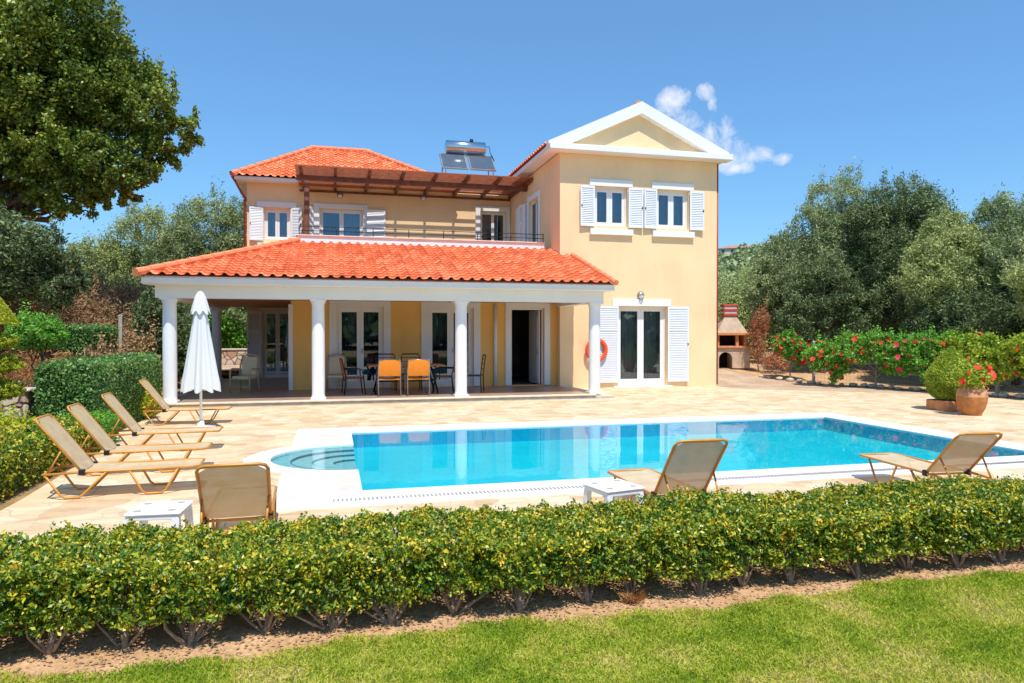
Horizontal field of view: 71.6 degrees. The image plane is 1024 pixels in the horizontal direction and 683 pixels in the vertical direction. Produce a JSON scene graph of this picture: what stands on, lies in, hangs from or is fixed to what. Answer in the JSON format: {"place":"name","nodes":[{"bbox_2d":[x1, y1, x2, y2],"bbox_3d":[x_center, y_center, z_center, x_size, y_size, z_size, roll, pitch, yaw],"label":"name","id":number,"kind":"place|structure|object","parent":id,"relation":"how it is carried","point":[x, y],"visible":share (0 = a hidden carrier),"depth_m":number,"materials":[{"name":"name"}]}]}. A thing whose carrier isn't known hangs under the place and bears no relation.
{"place":"outdoors","nodes":[
{"label":"outdoors","id":0,"kind":"place"},
{"bbox_2d":[0,386,1023,590],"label":"paving","id":1,"kind":"structure","parent":0,"point":[110,500],"depth_m":13.01,"materials":[{"name":"stone"}]},
{"bbox_2d":[35,414,204,498],"bbox_3d":[-4.041,1.155,7.409,1.514,0.818,0.506,0,1,-17],"label":"sun lounger","id":2,"kind":"object","parent":1,"relation":"on","point":[65,442],"visible":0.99,"depth_m":7.32,"materials":[{"name":"beige fabric"}]},
{"bbox_2d":[67,403,212,475],"bbox_3d":[-4.446,1.141,8.558,1.514,0.818,0.506,0,1,-16],"label":"sun lounger","id":3,"kind":"object","parent":1,"relation":"on","point":[93,428],"visible":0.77,"depth_m":8.47,"materials":[{"name":"beige fabric"}]},
{"bbox_2d":[123,500,193,539],"bbox_3d":[-2.561,1.396,5.165,0.394,0.392,0.394,0,1,-10],"label":"side table","id":4,"kind":"object","parent":1,"relation":"on","point":[146,512],"visible":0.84,"depth_m":5.08,"materials":[{"name":"white plastic"}]},
{"bbox_2d":[101,392,222,453],"bbox_3d":[-4.935,1.124,10.084,1.514,0.818,0.506,0,1,-16],"label":"sun lounger","id":5,"kind":"object","parent":1,"relation":"on","point":[121,412],"visible":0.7,"depth_m":10.00,"materials":[{"name":"beige fabric"}]},
{"bbox_2d":[139,379,231,425],"bbox_3d":[-5.974,1.091,13.046,1.514,0.818,0.506,0,1,-14],"label":"sun lounger","id":6,"kind":"object","parent":1,"relation":"on","point":[154,394],"visible":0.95,"depth_m":12.94,"materials":[{"name":"beige fabric"}]},
{"bbox_2d":[180,291,220,426],"bbox_3d":[-5.315,0.325,12.121,0.619,2.365,0.557,0,1,-32],"label":"parasol","id":7,"kind":"object","parent":1,"relation":"on","point":[200,373],"visible":0.91,"depth_m":12.01,"materials":[{"name":"white fabric"}]},
{"bbox_2d":[195,462,277,542],"bbox_3d":[-2.156,1.212,5.665,0.506,0.743,1.512,0,1,-16],"label":"sun lounger","id":8,"kind":"object","parent":1,"relation":"on","point":[236,491],"visible":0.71,"depth_m":5.15,"materials":[{"name":"beige fabric"}]},
{"bbox_2d":[583,479,644,515],"bbox_3d":[0.847,1.387,5.924,0.394,0.392,0.394,0,1,-26],"label":"side table","id":9,"kind":"object","parent":1,"relation":"on","point":[609,490],"visible":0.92,"depth_m":5.84,"materials":[{"name":"white plastic"}]},
{"bbox_2d":[243,412,1023,510],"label":"swimming pool","id":10,"kind":"structure","parent":1,"relation":"in","point":[389,465],"depth_m":10.88,"materials":[{"name":"liquid"}]},
{"bbox_2d":[607,438,727,500],"bbox_3d":[1.360,1.177,6.461,0.506,0.795,1.511,0,1,-14],"label":"sun lounger","id":11,"kind":"object","parent":1,"relation":"on","point":[690,464],"visible":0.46,"depth_m":5.97,"materials":[{"name":"beige fabric"}]},
{"bbox_2d":[859,432,1002,484],"bbox_3d":[4.290,1.203,7.401,0.506,0.721,1.536,0,1,-8],"label":"sun lounger","id":12,"kind":"object","parent":1,"relation":"on","point":[965,453],"visible":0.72,"depth_m":6.96,"materials":[{"name":"beige fabric"}]},
{"bbox_2d":[924,346,972,411],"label":"clipped bush","id":13,"kind":"object","parent":1,"relation":"on","point":[945,398],"visible":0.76,"depth_m":15.13,"materials":[{"name":"green plant"}]},
{"bbox_2d":[944,347,996,415],"bbox_3d":[9.324,0.798,14.365,0.912,1.378,0.824,0,1,-14],"label":"flower pot","id":14,"kind":"object","parent":1,"relation":"on","point":[971,395],"visible":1,"depth_m":14.20,"materials":[{"name":"ceramic"}]},
{"bbox_2d":[0,537,1023,682],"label":"soil strip","id":15,"kind":"object","parent":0,"point":[84,639],"visible":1,"depth_m":4.21,"materials":[{"name":"brown soil"}]},
{"bbox_2d":[0,529,73,636],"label":"hedge bush","id":16,"kind":"object","parent":15,"relation":"on","point":[10,543],"visible":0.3,"depth_m":3.78,"materials":[{"name":"green plant"}]},
{"bbox_2d":[0,520,132,654],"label":"hedge bush","id":17,"kind":"object","parent":15,"relation":"on","point":[52,557],"visible":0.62,"depth_m":3.65,"materials":[{"name":"green plant"}]},
{"bbox_2d":[61,518,195,648],"bbox_3d":[-2.120,1.354,4.036,0.590,0.553,0.968,0,1,-14],"label":"hedge bush","id":18,"kind":"object","parent":15,"relation":"on","point":[151,537],"visible":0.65,"depth_m":3.70,"materials":[{"name":"green plant"}]},
{"bbox_2d":[132,519,256,645],"bbox_3d":[-1.777,1.363,4.071,0.597,0.538,0.954,0,1,-14],"label":"hedge bush","id":19,"kind":"object","parent":15,"relation":"on","point":[201,576],"visible":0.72,"depth_m":3.75,"materials":[{"name":"green plant"}]},
{"bbox_2d":[209,511,317,632],"bbox_3d":[-1.444,1.356,4.228,0.597,0.548,0.974,0,1,-14],"label":"hedge bush","id":20,"kind":"object","parent":15,"relation":"on","point":[264,562],"visible":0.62,"depth_m":3.94,"materials":[{"name":"green plant"}]},
{"bbox_2d":[280,510,380,629],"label":"hedge bush","id":21,"kind":"object","parent":15,"relation":"on","point":[326,575],"visible":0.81,"depth_m":3.94,"materials":[{"name":"green plant"}]},
{"bbox_2d":[341,506,443,623],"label":"hedge bush","id":22,"kind":"object","parent":15,"relation":"on","point":[391,554],"visible":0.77,"depth_m":4.03,"materials":[{"name":"green plant"}]},
{"bbox_2d":[397,503,502,613],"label":"hedge bush","id":23,"kind":"object","parent":15,"relation":"on","point":[452,564],"visible":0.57,"depth_m":4.19,"materials":[{"name":"green plant"}]},
{"bbox_2d":[0,560,1022,676],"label":"soil crumbs","id":24,"kind":"object","parent":15,"relation":"on","point":[264,643],"visible":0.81,"depth_m":4.12,"materials":[{"name":"brown soil"}]},
{"bbox_2d":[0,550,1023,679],"bbox_3d":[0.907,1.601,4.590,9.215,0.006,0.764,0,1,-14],"label":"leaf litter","id":25,"kind":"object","parent":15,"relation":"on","point":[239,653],"visible":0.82,"depth_m":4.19,"materials":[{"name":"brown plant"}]},
{"bbox_2d":[456,504,572,612],"bbox_3d":[-0.013,1.359,4.526,0.635,0.531,0.963,0,1,-14],"label":"hedge bush","id":26,"kind":"object","parent":15,"relation":"on","point":[520,545],"visible":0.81,"depth_m":4.18,"materials":[{"name":"green plant"}]},
{"bbox_2d":[516,499,630,602],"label":"hedge bush","id":27,"kind":"object","parent":15,"relation":"on","point":[560,519],"visible":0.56,"depth_m":4.35,"materials":[{"name":"green plant"}]},
{"bbox_2d":[567,498,688,593],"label":"hedge bush","id":28,"kind":"object","parent":15,"relation":"on","point":[635,529],"visible":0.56,"depth_m":4.46,"materials":[{"name":"green plant"}]},
{"bbox_2d":[615,587,647,604],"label":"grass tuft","id":29,"kind":"object","parent":15,"relation":"on","point":[629,597],"visible":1,"depth_m":4.36,"materials":[{"name":"brown plant"}]},
{"bbox_2d":[616,491,746,594],"bbox_3d":[1.106,1.353,4.790,0.644,0.538,0.967,0,1,-14],"label":"hedge bush","id":30,"kind":"object","parent":15,"relation":"on","point":[679,514],"visible":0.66,"depth_m":4.47,"materials":[{"name":"green plant"}]},
{"bbox_2d":[662,485,786,586],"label":"hedge bush","id":31,"kind":"object","parent":15,"relation":"on","point":[755,522],"visible":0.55,"depth_m":4.65,"materials":[{"name":"green plant"}]},
{"bbox_2d":[711,487,846,582],"bbox_3d":[1.826,1.344,5.024,0.671,0.545,0.967,0,1,-14],"label":"hedge bush","id":32,"kind":"object","parent":15,"relation":"on","point":[799,521],"visible":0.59,"depth_m":4.67,"materials":[{"name":"green plant"}]},
{"bbox_2d":[763,487,911,578],"bbox_3d":[2.283,1.358,5.099,0.717,0.521,0.969,0,1,-14],"label":"hedge bush","id":33,"kind":"object","parent":15,"relation":"on","point":[867,524],"visible":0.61,"depth_m":4.76,"materials":[{"name":"green plant"}]},
{"bbox_2d":[807,480,951,569],"bbox_3d":[2.697,1.352,5.286,0.669,0.531,0.954,0,1,-14],"label":"hedge bush","id":34,"kind":"object","parent":15,"relation":"on","point":[860,494],"visible":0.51,"depth_m":5.00,"materials":[{"name":"green plant"}]},
{"bbox_2d":[864,480,1005,567],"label":"hedge bush","id":35,"kind":"object","parent":15,"relation":"on","point":[960,508],"visible":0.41,"depth_m":4.97,"materials":[{"name":"green plant"}]},
{"bbox_2d":[899,473,1023,562],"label":"hedge bush","id":36,"kind":"object","parent":15,"relation":"on","point":[1015,510],"visible":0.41,"depth_m":5.14,"materials":[{"name":"green plant"}]},
{"bbox_2d":[936,472,1023,537],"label":"hedge bush","id":37,"kind":"object","parent":15,"relation":"on","point":[1007,488],"visible":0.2,"depth_m":5.65,"materials":[{"name":"green plant"}]},
{"bbox_2d":[989,474,1023,489],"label":"hedge bush","id":38,"kind":"object","parent":15,"relation":"on","point":[1016,481],"visible":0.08,"depth_m":5.91,"materials":[{"name":"green plant"}]},
{"bbox_2d":[0,341,1023,510],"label":"ground","id":39,"kind":"structure","parent":0,"point":[19,495],"depth_m":8.00,"materials":[{"name":"brown soil"}]},
{"bbox_2d":[0,297,26,400],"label":"tiered topiary","id":40,"kind":"object","parent":39,"relation":"on","point":[11,389],"visible":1,"depth_m":9.74,"materials":[{"name":"green plant"}]},
{"bbox_2d":[0,399,35,433],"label":"leafy shrub","id":41,"kind":"object","parent":39,"relation":"on","point":[7,419],"visible":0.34,"depth_m":9.03,"materials":[{"name":"green plant"}]},
{"bbox_2d":[0,387,36,419],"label":"stone wall","id":42,"kind":"structure","parent":39,"relation":"on","point":[26,400],"depth_m":10.74,"materials":[{"name":"beige stone"}]},
{"bbox_2d":[0,284,68,381],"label":"dry bush","id":43,"kind":"object","parent":39,"relation":"on","point":[33,308],"visible":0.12,"depth_m":19.30,"materials":[{"name":"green plant"}]},
{"bbox_2d":[2,299,72,390],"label":"round shrub","id":44,"kind":"object","parent":39,"relation":"on","point":[36,332],"visible":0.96,"depth_m":14.73,"materials":[{"name":"green plant"}]},
{"bbox_2d":[0,311,85,386],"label":"dry shrub","id":45,"kind":"object","parent":39,"relation":"on","point":[28,373],"visible":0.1,"depth_m":16.52,"materials":[{"name":"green plant"}]},
{"bbox_2d":[0,199,91,313],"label":"scrub tree","id":46,"kind":"object","parent":39,"relation":"on","point":[27,265],"visible":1,"depth_m":18.14,"materials":[{"name":"green plant"}]},
{"bbox_2d":[0,414,107,499],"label":"hedge","id":47,"kind":"object","parent":39,"relation":"on","point":[24,450],"visible":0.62,"depth_m":7.98,"materials":[{"name":"green plant"}]},
{"bbox_2d":[35,246,134,346],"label":"dry bush","id":48,"kind":"object","parent":39,"relation":"on","point":[84,315],"visible":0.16,"depth_m":20.76,"materials":[{"name":"brown plant"}]},
{"bbox_2d":[23,227,146,314],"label":"olive tree","id":49,"kind":"object","parent":39,"relation":"on","point":[80,245],"visible":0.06,"depth_m":31.68,"materials":[{"name":"green plant"}]},
{"bbox_2d":[55,323,120,358],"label":"block hedge","id":50,"kind":"object","parent":39,"relation":"on","point":[87,332],"visible":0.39,"depth_m":17.62,"materials":[{"name":"green plant"}]},
{"bbox_2d":[59,408,119,450],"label":"hedge","id":51,"kind":"object","parent":39,"relation":"on","point":[110,421],"visible":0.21,"depth_m":10.48,"materials":[{"name":"green plant"}]},
{"bbox_2d":[28,351,162,429],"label":"block hedge","id":52,"kind":"object","parent":39,"relation":"on","point":[86,382],"visible":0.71,"depth_m":11.07,"materials":[{"name":"green plant"}]},
{"bbox_2d":[6,233,192,337],"bbox_3d":[-16.621,-1.518,27.754,8.484,5.420,3.341,0,1,-14],"label":"scrub tree","id":53,"kind":"object","parent":39,"relation":"on","point":[187,320],"visible":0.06,"depth_m":27.68,"materials":[{"name":"green plant"}]},
{"bbox_2d":[0,0,205,373],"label":"broadleaf tree","id":54,"kind":"object","parent":39,"relation":"on","point":[73,97],"visible":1,"depth_m":20.23,"materials":[{"name":"green plant"}]},
{"bbox_2d":[80,260,155,332],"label":"dry bush","id":55,"kind":"object","parent":39,"relation":"on","point":[125,300],"visible":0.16,"depth_m":22.07,"materials":[{"name":"brown plant"}]},
{"bbox_2d":[79,305,162,395],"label":"leafy shrub","id":56,"kind":"object","parent":39,"relation":"on","point":[137,343],"visible":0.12,"depth_m":17.00,"materials":[{"name":"brown plant"}]},
{"bbox_2d":[72,192,207,319],"bbox_3d":[-16.759,-2.863,32.633,6.381,8.067,4.353,0,1,-14],"label":"olive tree","id":57,"kind":"object","parent":39,"relation":"on","point":[130,254],"visible":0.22,"depth_m":31.92,"materials":[{"name":"green plant"}]},
{"bbox_2d":[135,383,161,417],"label":"leafy shrub","id":58,"kind":"object","parent":39,"relation":"on","point":[146,398],"visible":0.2,"depth_m":13.55,"materials":[{"name":"green plant"}]},
{"bbox_2d":[125,286,188,385],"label":"scrub tree","id":59,"kind":"object","parent":39,"relation":"on","point":[141,311],"visible":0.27,"depth_m":20.37,"materials":[{"name":"green plant"}]},
{"bbox_2d":[134,173,246,347],"bbox_3d":[-13.229,-3.124,31.452,6.510,8.851,3.662,0,1,-14],"label":"olive tree","id":60,"kind":"object","parent":39,"relation":"on","point":[228,218],"visible":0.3,"depth_m":30.94,"materials":[{"name":"green plant"}]},
{"bbox_2d":[177,303,246,348],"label":"leafy shrub","id":61,"kind":"object","parent":39,"relation":"on","point":[231,331],"visible":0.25,"depth_m":30.98,"materials":[{"name":"green plant"}]},
{"bbox_2d":[186,348,246,373],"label":"stone wall","id":62,"kind":"structure","parent":39,"relation":"on","point":[231,356],"depth_m":29.38,"materials":[{"name":"beige stone"}]},
{"bbox_2d":[132,100,732,406],"bbox_3d":[-1.989,-2.999,23.904,16.141,8.855,14.339,0,1,-14],"label":"villa","id":63,"kind":"object","parent":39,"relation":"on","point":[537,271],"visible":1,"depth_m":21.25,"materials":[{"name":"paint"}]},
{"bbox_2d":[229,354,259,392],"bbox_3d":[-7.059,0.834,18.789,0.602,1.012,0.661,0,1,6],"label":"armchair","id":64,"kind":"object","parent":63,"relation":"on","point":[250,369],"visible":1,"depth_m":18.98,"materials":[{"name":"beige fabric"}]},
{"bbox_2d":[247,307,288,377],"bbox_3d":[-8.400,0.008,24.858,1.591,2.480,0.597,0,1,-14],"label":"french door","id":65,"kind":"structure","parent":63,"relation":"in","point":[267,331],"depth_m":24.87,"materials":[{"name":"white paint"}]},
{"bbox_2d":[249,201,301,244],"bbox_3d":[-8.237,-4.052,24.808,1.743,1.600,0.685,0,1,-14],"label":"window","id":66,"kind":"structure","parent":63,"relation":"in","point":[276,222],"depth_m":24.74,"materials":[{"name":"white paint"}]},
{"bbox_2d":[325,353,346,391],"bbox_3d":[-4.731,0.830,19.123,0.602,1.012,0.661,0,1,-12],"label":"armchair","id":67,"kind":"object","parent":63,"relation":"on","point":[335,371],"visible":0.82,"depth_m":19.30,"materials":[{"name":"beige fabric"}]},
{"bbox_2d":[309,203,384,236],"bbox_3d":[-5.951,-3.778,25.371,2.792,2.200,0.881,0,1,-14],"label":"sliding door","id":68,"kind":"structure","parent":63,"relation":"in","point":[367,218],"depth_m":25.38,"materials":[{"name":"white paint"}]},
{"bbox_2d":[339,358,365,394],"bbox_3d":[-4.093,0.886,18.211,0.618,0.916,0.569,0,1,-20],"label":"dining chair","id":69,"kind":"object","parent":63,"relation":"on","point":[343,369],"visible":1,"depth_m":18.04,"materials":[{"name":"metal"}]},
{"bbox_2d":[329,301,390,388],"bbox_3d":[-4.288,0.063,20.047,1.680,2.480,0.469,0,1,-14],"label":"french door","id":70,"kind":"structure","parent":63,"relation":"in","point":[355,329],"depth_m":20.02,"materials":[{"name":"white paint"}]},
{"bbox_2d":[377,359,400,396],"bbox_3d":[-3.057,0.892,17.636,0.569,0.916,0.618,0,1,-14],"label":"dining chair","id":71,"kind":"object","parent":63,"relation":"on","point":[389,367],"visible":1,"depth_m":17.38,"materials":[{"name":"orange metal"}]},
{"bbox_2d":[367,363,444,393],"bbox_3d":[-2.796,0.971,18.646,1.960,0.746,0.900,0,1,-14],"label":"dining table","id":72,"kind":"object","parent":63,"relation":"on","point":[404,365],"visible":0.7,"depth_m":18.50,"materials":[{"name":"metal"}]},
{"bbox_2d":[404,359,429,395],"bbox_3d":[-2.373,0.891,17.788,0.569,0.916,0.618,0,1,-16],"label":"dining chair","id":73,"kind":"object","parent":63,"relation":"on","point":[418,367],"visible":1,"depth_m":17.54,"materials":[{"name":"orange metal"}]},
{"bbox_2d":[432,360,454,392],"bbox_3d":[-1.786,0.880,18.741,0.618,0.916,0.569,0,1,-4],"label":"dining chair","id":74,"kind":"object","parent":63,"relation":"on","point":[445,376],"visible":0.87,"depth_m":18.48,"materials":[{"name":"metal"}]},
{"bbox_2d":[421,302,480,386],"bbox_3d":[-1.806,0.055,20.675,1.720,2.480,0.469,0,1,-14],"label":"french door","id":75,"kind":"structure","parent":63,"relation":"in","point":[437,318],"depth_m":20.63,"materials":[{"name":"white paint"}]},
{"bbox_2d":[439,139,495,174],"bbox_3d":[-1.775,-6.953,28.457,2.217,2.521,1.245,0,1,-14],"label":"solar water heater","id":76,"kind":"object","parent":63,"relation":"on","point":[456,153],"visible":0.91,"depth_m":28.44,"materials":[{"name":"grey metal"}]},
{"bbox_2d":[475,206,509,240],"bbox_3d":[-0.736,-3.873,26.653,1.330,2.360,0.260,0,1,-14],"label":"sliding door","id":77,"kind":"structure","parent":63,"relation":"in","point":[478,215],"depth_m":26.62,"materials":[{"name":"white paint"}]},
{"bbox_2d":[505,303,549,385],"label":"entrance door","id":78,"kind":"structure","parent":63,"relation":"in","point":[534,316],"depth_m":21.16,"materials":[{"name":"white paint"}]},
{"bbox_2d":[516,189,539,241],"bbox_3d":[0.593,-3.794,24.165,0.308,2.260,2.592,0,1,-20],"label":"french door","id":79,"kind":"structure","parent":63,"relation":"in","point":[522,212],"depth_m":24.24,"materials":[{"name":"white paint"}]},
{"bbox_2d":[580,178,643,235],"bbox_3d":[2.939,-4.029,21.501,2.012,1.670,0.581,0,1,-14],"label":"window","id":80,"kind":"structure","parent":63,"relation":"in","point":[598,206],"depth_m":21.43,"materials":[{"name":"white paint"}]},
{"bbox_2d":[600,299,688,387],"bbox_3d":[3.938,0.056,21.819,3.021,2.687,0.609,0,1,-14],"label":"french door","id":81,"kind":"structure","parent":63,"relation":"in","point":[635,355],"depth_m":21.87,"materials":[{"name":"white paint"}]},
{"bbox_2d":[644,182,703,237],"bbox_3d":[4.917,-4.035,22.002,2.012,1.670,0.581,0,1,-14],"label":"window","id":82,"kind":"structure","parent":63,"relation":"in","point":[662,209],"depth_m":21.94,"materials":[{"name":"white paint"}]},
{"bbox_2d":[718,266,755,343],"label":"olive tree","id":83,"kind":"object","parent":39,"relation":"on","point":[722,289],"visible":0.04,"depth_m":41.07,"materials":[{"name":"green plant"}]},
{"bbox_2d":[720,264,756,344],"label":"olive tree","id":84,"kind":"object","parent":39,"relation":"on","point":[727,279],"visible":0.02,"depth_m":47.98,"materials":[{"name":"green plant"}]},
{"bbox_2d":[718,279,779,357],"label":"olive tree","id":85,"kind":"object","parent":39,"relation":"on","point":[744,317],"visible":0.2,"depth_m":35.51,"materials":[{"name":"green plant"}]},
{"bbox_2d":[718,254,815,350],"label":"olive tree","id":86,"kind":"object","parent":39,"relation":"on","point":[744,274],"visible":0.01,"depth_m":50.81,"materials":[{"name":"green plant"}]},
{"bbox_2d":[739,228,810,359],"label":"olive tree","id":87,"kind":"object","parent":39,"relation":"on","point":[765,266],"visible":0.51,"depth_m":30.10,"materials":[{"name":"green plant"}]},
{"bbox_2d":[800,317,909,388],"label":"hibiscus shrub","id":88,"kind":"object","parent":39,"relation":"on","point":[828,356],"visible":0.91,"depth_m":21.51,"materials":[{"name":"green plant"}]},
{"bbox_2d":[879,321,975,391],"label":"hibiscus shrub","id":89,"kind":"object","parent":39,"relation":"on","point":[913,356],"visible":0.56,"depth_m":20.10,"materials":[{"name":"green plant"}]},
{"bbox_2d":[872,178,984,339],"bbox_3d":[17.329,-3.116,30.066,7.578,8.492,4.233,0,1,-14],"label":"olive tree","id":90,"kind":"object","parent":39,"relation":"on","point":[954,206],"depth_m":29.26,"materials":[{"name":"green plant"}]},
{"bbox_2d":[927,325,1023,387],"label":"hibiscus shrub","id":91,"kind":"object","parent":39,"relation":"on","point":[1012,364],"visible":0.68,"depth_m":18.46,"materials":[{"name":"green plant"}]},
{"bbox_2d":[967,177,1023,384],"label":"olive tree","id":92,"kind":"object","parent":39,"relation":"on","point":[1005,238],"visible":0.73,"depth_m":22.07,"materials":[{"name":"green plant"}]},
{"bbox_2d":[0,568,1023,682],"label":"lawn","id":93,"kind":"structure","parent":0,"point":[662,677],"depth_m":3.63,"materials":[{"name":"green plant"}]},
{"bbox_2d":[1,0,1023,258],"label":"sky","id":94,"kind":"structure","parent":0,"point":[789,89],"materials":[{"name":"blue"}]},
{"bbox_2d":[716,368,1023,399],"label":"gravel path","id":95,"kind":"structure","parent":0,"point":[731,379],"depth_m":22.14,"materials":[{"name":"beige gravel"}]},
{"bbox_2d":[718,304,751,367],"bbox_3d":[7.930,-0.198,25.917,1.360,2.308,1.000,0,1,0],"label":"barbecue oven","id":96,"kind":"object","parent":95,"relation":"on","point":[733,350],"visible":0.81,"depth_m":25.63,"materials":[{"name":"beige brick"}]},
{"bbox_2d":[719,363,1023,397],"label":"soil bed","id":97,"kind":"object","parent":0,"point":[804,373],"visible":0.41,"depth_m":24.67,"materials":[{"name":"brown soil"}]},
{"bbox_2d":[746,295,790,371],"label":"withered vine","id":98,"kind":"object","parent":97,"relation":"on","point":[757,330],"visible":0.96,"depth_m":24.99,"materials":[{"name":"brown plant"}]},
{"bbox_2d":[771,325,810,377],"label":"hibiscus shrub","id":99,"kind":"object","parent":97,"relation":"on","point":[791,347],"visible":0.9,"depth_m":23.53,"materials":[{"name":"green plant"}]},
{"bbox_2d":[772,237,883,372],"bbox_3d":[11.132,-1.263,25.416,3.990,5.200,2.607,0,1,-14],"label":"olive tree","id":100,"kind":"object","parent":97,"relation":"on","point":[824,309],"visible":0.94,"depth_m":24.95,"materials":[{"name":"green plant"}]},
{"bbox_2d":[773,156,900,362],"bbox_3d":[12.620,-3.065,27.348,5.483,8.465,3.211,0,1,-14],"label":"olive tree","id":101,"kind":"object","parent":97,"relation":"on","point":[833,227],"visible":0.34,"depth_m":26.91,"materials":[{"name":"green plant"}]},
{"bbox_2d":[835,168,953,337],"bbox_3d":[14.242,-2.594,25.933,4.568,7.858,3.442,0,1,-14],"label":"olive tree","id":102,"kind":"object","parent":97,"relation":"on","point":[893,231],"visible":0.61,"depth_m":25.54,"materials":[{"name":"green plant"}]},
{"bbox_2d":[886,200,1004,331],"bbox_3d":[13.886,-1.491,22.669,3.818,6.209,2.766,0,1,-14],"label":"olive tree","id":103,"kind":"object","parent":97,"relation":"on","point":[952,258],"visible":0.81,"depth_m":22.12,"materials":[{"name":"green plant"}]},
{"bbox_2d":[894,278,1023,387],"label":"olive tree","id":104,"kind":"object","parent":97,"relation":"on","point":[960,312],"visible":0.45,"depth_m":21.23,"materials":[{"name":"green plant"}]},
{"bbox_2d":[997,255,1023,323],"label":"olive tree","id":105,"kind":"object","parent":97,"relation":"on","point":[1017,273],"visible":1,"depth_m":19.42,"materials":[{"name":"green plant"}]},
{"bbox_3d":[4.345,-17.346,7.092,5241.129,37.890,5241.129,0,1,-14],"label":"hills","id":106,"kind":"structure","parent":0,"visible":0},
{"bbox_2d":[150,239,1001,339],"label":"woodland","id":107,"kind":"object","parent":106,"relation":"on","point":[735,257],"visible":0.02,"depth_m":236.93,"materials":[{"name":"green plant"}]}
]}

